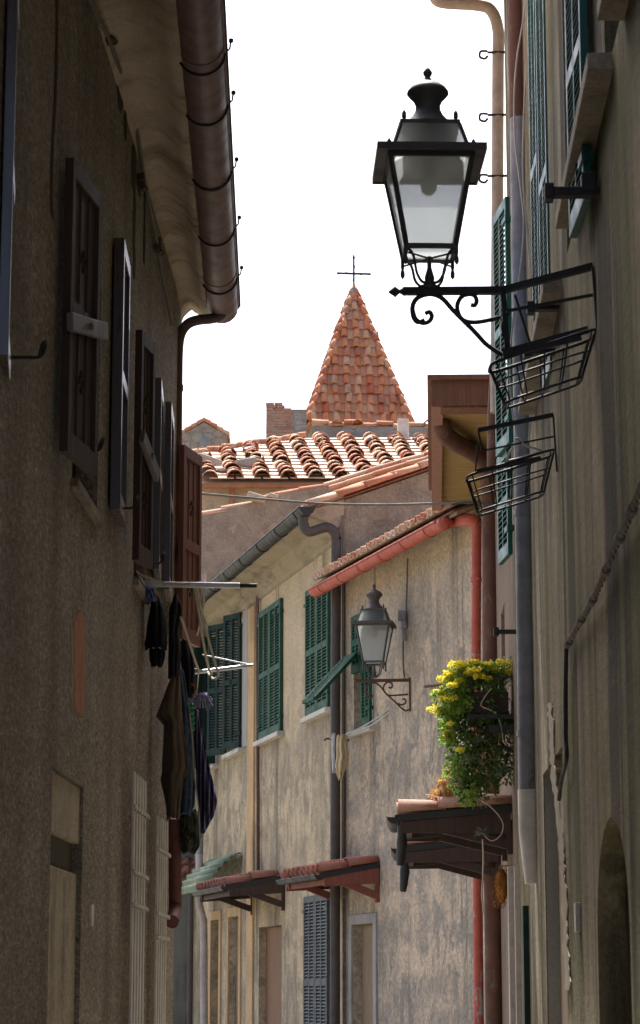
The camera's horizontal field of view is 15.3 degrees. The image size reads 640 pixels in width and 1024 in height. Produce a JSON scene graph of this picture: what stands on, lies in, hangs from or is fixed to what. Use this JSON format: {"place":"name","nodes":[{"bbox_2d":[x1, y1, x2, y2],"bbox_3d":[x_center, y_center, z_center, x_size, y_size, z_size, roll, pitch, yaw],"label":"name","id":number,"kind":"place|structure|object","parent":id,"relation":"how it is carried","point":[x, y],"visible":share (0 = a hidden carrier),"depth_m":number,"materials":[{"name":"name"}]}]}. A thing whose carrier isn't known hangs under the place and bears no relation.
{"place":"outdoors","nodes":[
{"label":"outdoors","id":0,"kind":"place"},
{"bbox_2d":[182,417,230,451],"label":"gable","id":1,"kind":"structure","parent":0,"point":[204,432],"depth_m":57.47,"materials":[{"name":"stone"}]},
{"bbox_2d":[192,431,427,510],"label":"tiled roof house","id":2,"kind":"structure","parent":0,"point":[260,466],"depth_m":51.47,"materials":[{"name":"tile"}]},
{"bbox_2d":[266,403,306,445],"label":"brick chimney","id":3,"kind":"object","parent":2,"relation":"on","point":[281,420],"visible":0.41,"depth_m":55.70,"materials":[{"name":"brick"}]},
{"bbox_2d":[312,419,427,440],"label":"parapet wall","id":4,"kind":"structure","parent":2,"relation":"on","point":[380,429],"depth_m":55.45,"materials":[{"name":"stone"}]},
{"bbox_2d":[391,419,413,442],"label":"flue","id":5,"kind":"object","parent":2,"relation":"on","point":[403,426],"visible":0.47,"depth_m":54.29,"materials":[{"name":"white paint"}]},
{"bbox_2d":[182,0,506,448],"label":"sky","id":6,"kind":"structure","parent":0,"point":[317,84],"materials":[{"name":"white"}]},
{"bbox_2d":[306,254,414,437],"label":"bell tower","id":7,"kind":"structure","parent":0,"point":[356,379],"depth_m":64.28,"materials":[{"name":"tile"}]},
{"label":"street","id":8,"kind":"structure","parent":0,"visible":0},
{"bbox_2d":[0,0,242,1023],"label":"roughcast house","id":9,"kind":"structure","parent":8,"relation":"on","point":[100,483],"depth_m":14.95,"materials":[{"name":"paint"}]},
{"bbox_2d":[50,0,57,222],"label":"wall wire","id":10,"kind":"object","parent":9,"relation":"attached to","point":[54,113],"depth_m":12.91,"materials":[{"name":"metal"}]},
{"bbox_2d":[47,770,79,1023],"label":"niche window","id":11,"kind":"structure","parent":9,"relation":"in","point":[65,810],"depth_m":13.60,"materials":[{"name":"paint"}]},
{"bbox_2d":[72,462,75,477],"bbox_3d":[-1.587,-0.858,14.640,0.060,1.600,1.234,0,-11,1],"label":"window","id":12,"kind":"structure","parent":9,"relation":"in","point":[73,465],"depth_m":15.09,"materials":[{"name":"black glass"}]},
{"bbox_2d":[88,0,172,325],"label":"wall cable","id":13,"kind":"object","parent":9,"relation":"attached to","point":[99,21],"depth_m":17.68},
{"bbox_2d":[144,594,167,650],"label":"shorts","id":14,"kind":"object","parent":9,"relation":"hanging from","point":[156,633],"visible":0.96,"depth_m":17.96,"materials":[{"name":"black fabric"}]},
{"bbox_2d":[149,647,164,667],"bbox_3d":[-1.241,1.104,18.082,0.126,0.158,0.142,0,-11,0],"label":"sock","id":15,"kind":"object","parent":14,"relation":"hanging from","point":[156,656],"visible":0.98,"depth_m":18.07,"materials":[{"name":"black fabric"}]},
{"bbox_2d":[156,676,188,820],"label":"trousers","id":16,"kind":"object","parent":9,"relation":"hanging from","point":[175,767],"visible":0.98,"depth_m":18.51,"materials":[{"name":"brown fabric"}]},
{"bbox_2d":[179,808,201,853],"bbox_3d":[-1.095,2.645,19.787,0.214,0.387,0.316,0,-11,0],"label":"camouflage jacket","id":17,"kind":"object","parent":9,"relation":"hanging from","point":[189,834],"visible":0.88,"depth_m":19.76,"materials":[{"name":"green fabric"}]},
{"bbox_2d":[189,714,200,846],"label":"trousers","id":18,"kind":"object","parent":9,"relation":"hanging from","point":[195,781],"visible":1,"depth_m":18.84,"materials":[{"name":"fabric"}]},
{"bbox_2d":[135,570,256,587],"bbox_3d":[-0.944,0.504,17.826,0.942,0.129,0.082,0,-11,0],"label":"drying rack","id":19,"kind":"object","parent":9,"relation":"attached to","point":[208,584],"visible":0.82,"depth_m":17.82,"materials":[{"name":"grey metal"}]},
{"bbox_2d":[144,586,156,601],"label":"underpants","id":20,"kind":"object","parent":19,"relation":"hanging from","point":[150,593],"visible":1,"depth_m":17.73,"materials":[{"name":"blue fabric"}]},
{"bbox_2d":[138,573,189,585],"bbox_3d":[-1.163,0.501,17.744,0.389,0.102,0.022,0,-11,0],"label":"rope","id":21,"kind":"object","parent":19,"relation":"attached to","point":[163,582],"visible":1,"depth_m":17.73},
{"bbox_2d":[196,588,204,635],"bbox_3d":[-0.953,0.793,19.114,0.052,0.053,2.606,1,-11,-4],"label":"rope","id":22,"kind":"object","parent":19,"relation":"hanging from","point":[203,605],"visible":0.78,"depth_m":18.86,"materials":[{"name":"beige fabric"}]},
{"bbox_2d":[168,594,182,680],"bbox_3d":[-1.122,0.959,18.363,0.112,0.655,0.271,0,-11,0],"label":"jumper","id":23,"kind":"object","parent":22,"relation":"hanging from","point":[174,644],"visible":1,"depth_m":18.35,"materials":[{"name":"black fabric"}]},
{"bbox_2d":[194,588,212,674],"bbox_3d":[-0.932,0.984,19.075,0.031,0.364,2.602,0,-11,0],"label":"rope","id":24,"kind":"object","parent":19,"relation":"attached to","point":[202,635],"visible":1,"depth_m":18.88,"materials":[{"name":"beige fabric"}]},
{"bbox_2d":[193,709,216,833],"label":"tracksuit trousers","id":25,"kind":"object","parent":9,"relation":"hanging from","point":[207,797],"visible":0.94,"depth_m":19.53,"materials":[{"name":"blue fabric"}]},
{"bbox_2d":[195,654,252,673],"bbox_3d":[-0.897,1.307,20.336,0.656,0.193,0.034,0,-11,0],"label":"drying rack","id":26,"kind":"object","parent":9,"relation":"attached to","point":[246,665],"visible":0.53,"depth_m":20.32,"materials":[{"name":"white metal"}]},
{"bbox_2d":[180,616,198,669],"bbox_3d":[-1.040,1.061,19.060,0.026,0.064,2.600,0,-11,0],"label":"rope","id":27,"kind":"object","parent":26,"relation":"attached to","point":[188,639],"visible":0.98,"depth_m":18.88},
{"bbox_2d":[180,639,194,698],"bbox_3d":[-1.092,1.282,19.498,0.132,0.484,0.203,0,-11,0],"label":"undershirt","id":28,"kind":"object","parent":27,"relation":"hanging from","point":[187,664],"visible":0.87,"depth_m":19.48,"materials":[{"name":"black fabric"}]},
{"bbox_2d":[196,668,198,695],"bbox_3d":[-1.007,1.402,19.654,0.018,0.271,0.307,0,-11,0],"label":"mop string","id":29,"kind":"object","parent":26,"relation":"hanging from","point":[197,682],"visible":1,"depth_m":19.60,"materials":[{"name":"fabric"}]},
{"bbox_2d":[191,683,212,710],"bbox_3d":[-0.971,1.514,19.483,0.200,0.232,0.181,0,-11,0],"label":"yarn tuft","id":30,"kind":"object","parent":29,"relation":"hanging from","point":[200,698],"visible":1,"depth_m":19.45,"materials":[{"name":"purple fabric"}]},
{"bbox_2d":[189,703,194,730],"bbox_3d":[-1.045,1.672,19.448,0.048,0.220,0.048,5,-12,-22],"label":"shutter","id":31,"kind":"object","parent":30,"relation":"hanging from","point":[192,707],"visible":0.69,"depth_m":19.44,"materials":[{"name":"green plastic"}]},
{"bbox_2d":[196,588,219,679],"bbox_3d":[-0.880,1.030,19.067,0.141,0.456,2.607,0,-11,-1],"label":"rope","id":32,"kind":"object","parent":26,"relation":"attached to","point":[207,636],"visible":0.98,"depth_m":18.56,"materials":[{"name":"beige fabric"}]},
{"bbox_2d":[179,668,194,815],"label":"jeans","id":33,"kind":"object","parent":32,"relation":"hanging from","point":[187,799],"visible":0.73,"depth_m":19.09,"materials":[{"name":"fabric"}]},
{"bbox_2d":[173,663,195,1023],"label":"end house","id":34,"kind":"structure","parent":8,"relation":"on","point":[183,977],"depth_m":45.98,"materials":[{"name":"grey paint"}]},
{"bbox_2d":[188,459,431,1023],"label":"ochre house","id":35,"kind":"structure","parent":8,"relation":"on","point":[280,792],"depth_m":38.95,"materials":[{"name":"paint"}]},
{"bbox_2d":[182,852,242,894],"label":"ribbed awning","id":36,"kind":"object","parent":35,"relation":"attached to","point":[208,869],"visible":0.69,"depth_m":42.94,"materials":[{"name":"green plastic"}]},
{"bbox_2d":[236,918,237,1023],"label":"door","id":37,"kind":"structure","parent":35,"relation":"in","point":[236,918],"depth_m":42.39,"materials":[{"name":"brown wood"}]},
{"bbox_2d":[191,869,284,914],"bbox_3d":[-1.380,6.300,39.469,1.073,0.659,2.668,3,-12,-13],"label":"door canopy","id":38,"kind":"object","parent":35,"relation":"attached to","point":[258,884],"visible":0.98,"depth_m":38.32,"materials":[{"name":"brown tile"}]},
{"bbox_2d":[236,619,242,747],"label":"window","id":39,"kind":"structure","parent":35,"relation":"in","point":[242,619],"depth_m":43.38,"materials":[{"name":"white paint"}]},
{"bbox_2d":[266,926,281,1023],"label":"door","id":40,"kind":"structure","parent":35,"relation":"in","point":[273,935],"depth_m":39.43,"materials":[{"name":"orange wood"}]},
{"bbox_2d":[272,608,282,730],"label":"window","id":41,"kind":"structure","parent":35,"relation":"in","point":[278,608],"depth_m":40.49,"materials":[{"name":"white paint"}]},
{"bbox_2d":[257,526,339,624],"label":"facade cable","id":42,"kind":"object","parent":35,"relation":"on","point":[258,600],"visible":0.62,"depth_m":41.17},
{"bbox_2d":[320,593,330,699],"bbox_3d":[0.143,2.105,36.841,0.060,2.015,1.517,3,-12,-13],"label":"window","id":43,"kind":"structure","parent":35,"relation":"in","point":[330,593],"depth_m":36.95,"materials":[{"name":"white paint"}]},
{"bbox_2d":[201,451,427,581],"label":"stone gable house","id":44,"kind":"structure","parent":8,"relation":"on","point":[231,533],"depth_m":47.89,"materials":[{"name":"paint"}]},
{"bbox_2d":[302,501,484,1023],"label":"red gutter house","id":45,"kind":"structure","parent":8,"relation":"on","point":[415,952],"depth_m":32.28,"materials":[{"name":"paint"}]},
{"bbox_2d":[276,855,379,902],"bbox_3d":[0.089,5.267,34.017,0.988,0.658,2.055,3,-12,-17],"label":"door canopy","id":46,"kind":"object","parent":45,"relation":"attached to","point":[316,878],"visible":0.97,"depth_m":33.19,"materials":[{"name":"wood"}]},
{"bbox_2d":[362,925,372,1023],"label":"door","id":47,"kind":"structure","parent":45,"relation":"in","point":[367,934],"depth_m":33.92,"materials":[{"name":"brown wood"}]},
{"bbox_2d":[372,638,372,722],"bbox_3d":[0.777,2.309,34.533,0.060,1.688,0.890,3,-12,-17],"label":"window","id":48,"kind":"structure","parent":45,"relation":"in","point":[372,638],"depth_m":34.48,"materials":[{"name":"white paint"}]},
{"bbox_2d":[351,584,410,710],"bbox_3d":[0.852,1.842,32.551,0.778,1.765,0.556,-2,-11,8],"label":"street lantern","id":49,"kind":"object","parent":45,"relation":"attached to","point":[374,611],"visible":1,"depth_m":32.49,"materials":[{"name":"grey metal"}]},
{"bbox_2d":[324,684,441,740],"bbox_3d":[1.008,2.696,32.740,0.442,0.571,3.830,5,-12,-23],"label":"clothes line","id":50,"kind":"object","parent":45,"relation":"attached to","point":[377,717],"visible":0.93,"depth_m":33.61,"materials":[{"name":"metal"}]},
{"bbox_2d":[331,732,336,772],"bbox_3d":[0.201,3.452,34.171,0.081,0.578,0.126,0,-11,0],"label":"white cloth","id":51,"kind":"object","parent":50,"relation":"hanging from","point":[333,737],"visible":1,"depth_m":34.15,"materials":[{"name":"white fabric"}]},
{"bbox_2d":[335,734,348,780],"bbox_3d":[0.307,3.505,34.044,0.210,0.659,0.221,0,-11,0],"label":"cream cloth","id":52,"kind":"object","parent":50,"relation":"hanging from","point":[341,755],"visible":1,"depth_m":34.04,"materials":[{"name":"beige fabric"}]},
{"bbox_2d":[398,610,406,640],"bbox_3d":[1.132,1.568,32.794,0.119,0.432,0.227,0,-11,0],"label":"junction box","id":53,"kind":"object","parent":45,"relation":"attached to","point":[401,615],"visible":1,"depth_m":32.69,"materials":[{"name":"metal"}]},
{"bbox_2d":[402,558,407,678],"bbox_3d":[1.172,1.481,32.703,0.023,1.681,0.238,3,-12,-17],"label":"conduit wire","id":54,"kind":"object","parent":45,"relation":"attached to","point":[405,617],"visible":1,"depth_m":32.70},
{"bbox_2d":[427,370,521,1023],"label":"reddish house","id":55,"kind":"structure","parent":8,"relation":"on","point":[459,414],"depth_m":26.10,"materials":[{"name":"brown paint"}]},
{"bbox_2d":[202,493,480,505],"bbox_3d":[0.287,-0.123,29.124,3.809,0.446,0.661,-5,-12,23],"label":"span cable","id":56,"kind":"object","parent":55,"relation":"attached to","point":[346,504],"visible":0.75,"depth_m":29.50,"materials":[{"name":"grey metal"}]},
{"bbox_2d":[391,841,500,891],"bbox_3d":[1.451,4.029,27.465,1.258,0.750,1.706,0,-11,2],"label":"bracket","id":57,"kind":"object","parent":55,"relation":"attached to","point":[461,860],"visible":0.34,"depth_m":26.67,"materials":[{"name":"brown wood"}]},
{"bbox_2d":[387,794,512,865],"bbox_3d":[1.331,3.300,24.487,1.283,0.734,1.579,0,-11,2],"label":"door canopy","id":58,"kind":"object","parent":55,"relation":"attached to","point":[442,819],"visible":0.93,"depth_m":23.76,"materials":[{"name":"brown wood"}]},
{"bbox_2d":[425,766,469,799],"bbox_3d":[1.292,2.734,24.054,0.462,0.524,0.359,0,-11,0],"label":"russet succulent","id":59,"kind":"object","parent":58,"relation":"on","point":[445,790],"visible":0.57,"depth_m":23.97,"materials":[{"name":"orange plant"}]},
{"bbox_2d":[452,500,495,504],"bbox_3d":[1.676,-0.099,25.235,0.749,0.108,0.079,-10,-15,41],"label":"corner cable","id":60,"kind":"object","parent":55,"relation":"attached to","point":[470,501],"visible":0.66,"depth_m":25.29,"materials":[{"name":"black metal"}]},
{"bbox_2d":[467,676,513,752],"bbox_3d":[1.692,2.043,23.675,0.449,0.730,0.810,0,-11,2],"label":"wall planter","id":61,"kind":"object","parent":55,"relation":"attached to","point":[477,710],"visible":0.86,"depth_m":23.32,"materials":[{"name":"black metal"}]},
{"bbox_2d":[426,656,513,840],"bbox_3d":[1.502,2.342,23.557,0.936,1.843,0.881,0,-11,0],"label":"trailing plant","id":62,"kind":"object","parent":61,"relation":"in","point":[465,750],"visible":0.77,"depth_m":23.49,"materials":[{"name":"green plant"}]},
{"bbox_2d":[466,752,482,762],"bbox_3d":[1.505,2.397,23.216,0.190,0.121,0.190,0,-11,0],"label":"rosette succulent","id":63,"kind":"object","parent":62,"relation":"attached to","point":[475,758],"visible":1,"depth_m":23.20,"materials":[{"name":"green plant"}]},
{"bbox_2d":[464,663,496,686],"bbox_3d":[1.548,1.591,23.445,0.414,0.234,0.367,0,-11,0],"label":"rosette succulent","id":64,"kind":"object","parent":62,"relation":"attached to","point":[482,671],"visible":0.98,"depth_m":23.41,"materials":[{"name":"green plant"}]},
{"bbox_2d":[473,733,490,743],"bbox_3d":[1.582,2.206,23.269,0.201,0.128,0.186,-8,-14,36],"label":"rosette succulent","id":65,"kind":"object","parent":62,"relation":"attached to","point":[479,738],"visible":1,"depth_m":23.26,"materials":[{"name":"green plant"}]},
{"bbox_2d":[474,826,489,836],"bbox_3d":[1.569,3.095,23.092,0.183,0.116,0.169,-8,-14,36],"label":"rosette succulent","id":66,"kind":"object","parent":62,"relation":"attached to","point":[480,832],"visible":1,"depth_m":23.09,"materials":[{"name":"green plant"}]},
{"bbox_2d":[481,839,483,912],"bbox_3d":[1.573,3.522,23.056,0.035,0.705,0.018,0,-11,0],"label":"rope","id":67,"kind":"object","parent":66,"relation":"hanging from","point":[482,875],"visible":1,"depth_m":23.05,"materials":[{"name":"fabric"}]},
{"bbox_2d":[492,865,507,907],"bbox_3d":[1.832,3.784,24.023,0.245,0.453,0.232,0,-11,0],"label":"straw bundle","id":68,"kind":"object","parent":55,"relation":"attached to","point":[500,886],"visible":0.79,"depth_m":23.98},
{"bbox_2d":[492,762,511,775],"bbox_3d":[1.783,2.507,23.251,0.209,0.129,0.250,-2,-11,11],"label":"rosette succulent","id":69,"kind":"object","parent":55,"relation":"attached to","point":[502,769],"visible":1,"depth_m":23.24,"materials":[{"name":"green plant"}]},
{"bbox_2d":[430,0,639,1023],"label":"mossy house","id":70,"kind":"structure","parent":8,"relation":"on","point":[578,844],"depth_m":14.79,"materials":[{"name":"paint"}]},
{"bbox_2d":[372,66,592,356],"bbox_3d":[0.933,-1.731,13.681,1.236,1.746,0.619,0,-11,-1],"label":"street lantern","id":71,"kind":"object","parent":70,"relation":"attached to","point":[428,147],"visible":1,"depth_m":13.56,"materials":[{"name":"metal"}]},
{"bbox_2d":[465,413,557,515],"bbox_3d":[1.332,-0.323,16.667,0.634,0.697,0.283,0,-11,0],"label":"wire basket","id":72,"kind":"object","parent":70,"relation":"attached to","point":[520,462],"visible":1,"depth_m":16.57,"materials":[{"name":"black metal"}]},
{"bbox_2d":[504,437,541,462],"bbox_3d":[1.407,-0.420,16.556,0.268,0.206,0.018,0,-11,0],"label":"coat hanger","id":73,"kind":"object","parent":72,"relation":"hanging from","point":[525,445],"visible":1,"depth_m":16.55,"materials":[{"name":"grey metal"}]},
{"bbox_2d":[507,6,524,508],"bbox_3d":[1.661,-2.319,20.140,0.240,4.670,0.018,0,-11,0],"label":"hanging cable","id":74,"kind":"object","parent":70,"relation":"attached to","point":[512,410],"visible":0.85,"depth_m":20.16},
{"bbox_2d":[522,71,530,440],"bbox_3d":[1.752,-2.594,20.195,0.072,4.108,0.018,0,-11,0],"label":"straight cable","id":75,"kind":"object","parent":70,"relation":"attached to","point":[524,193],"visible":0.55,"depth_m":20.24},
{"bbox_2d":[487,267,596,408],"bbox_3d":[1.246,-0.966,13.365,0.612,0.771,0.283,0,-11,0],"label":"wire basket","id":76,"kind":"object","parent":70,"relation":"attached to","point":[572,338],"visible":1,"depth_m":13.26,"materials":[{"name":"black metal"}]},
{"bbox_2d":[557,787,567,1023],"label":"door","id":77,"kind":"structure","parent":70,"relation":"in","point":[563,992],"depth_m":17.98,"materials":[{"name":"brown wood"}]},
{"bbox_2d":[557,648,568,800],"bbox_3d":[1.596,1.408,15.675,0.028,0.908,1.023,0,-11,2],"label":"drop cable","id":78,"kind":"object","parent":70,"relation":"attached to","point":[565,725],"visible":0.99,"depth_m":15.37,"materials":[{"name":"black metal"}]},
{"bbox_2d":[564,475,639,648],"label":"twisted cable","id":79,"kind":"object","parent":70,"relation":"attached to","point":[632,508],"visible":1,"depth_m":12.11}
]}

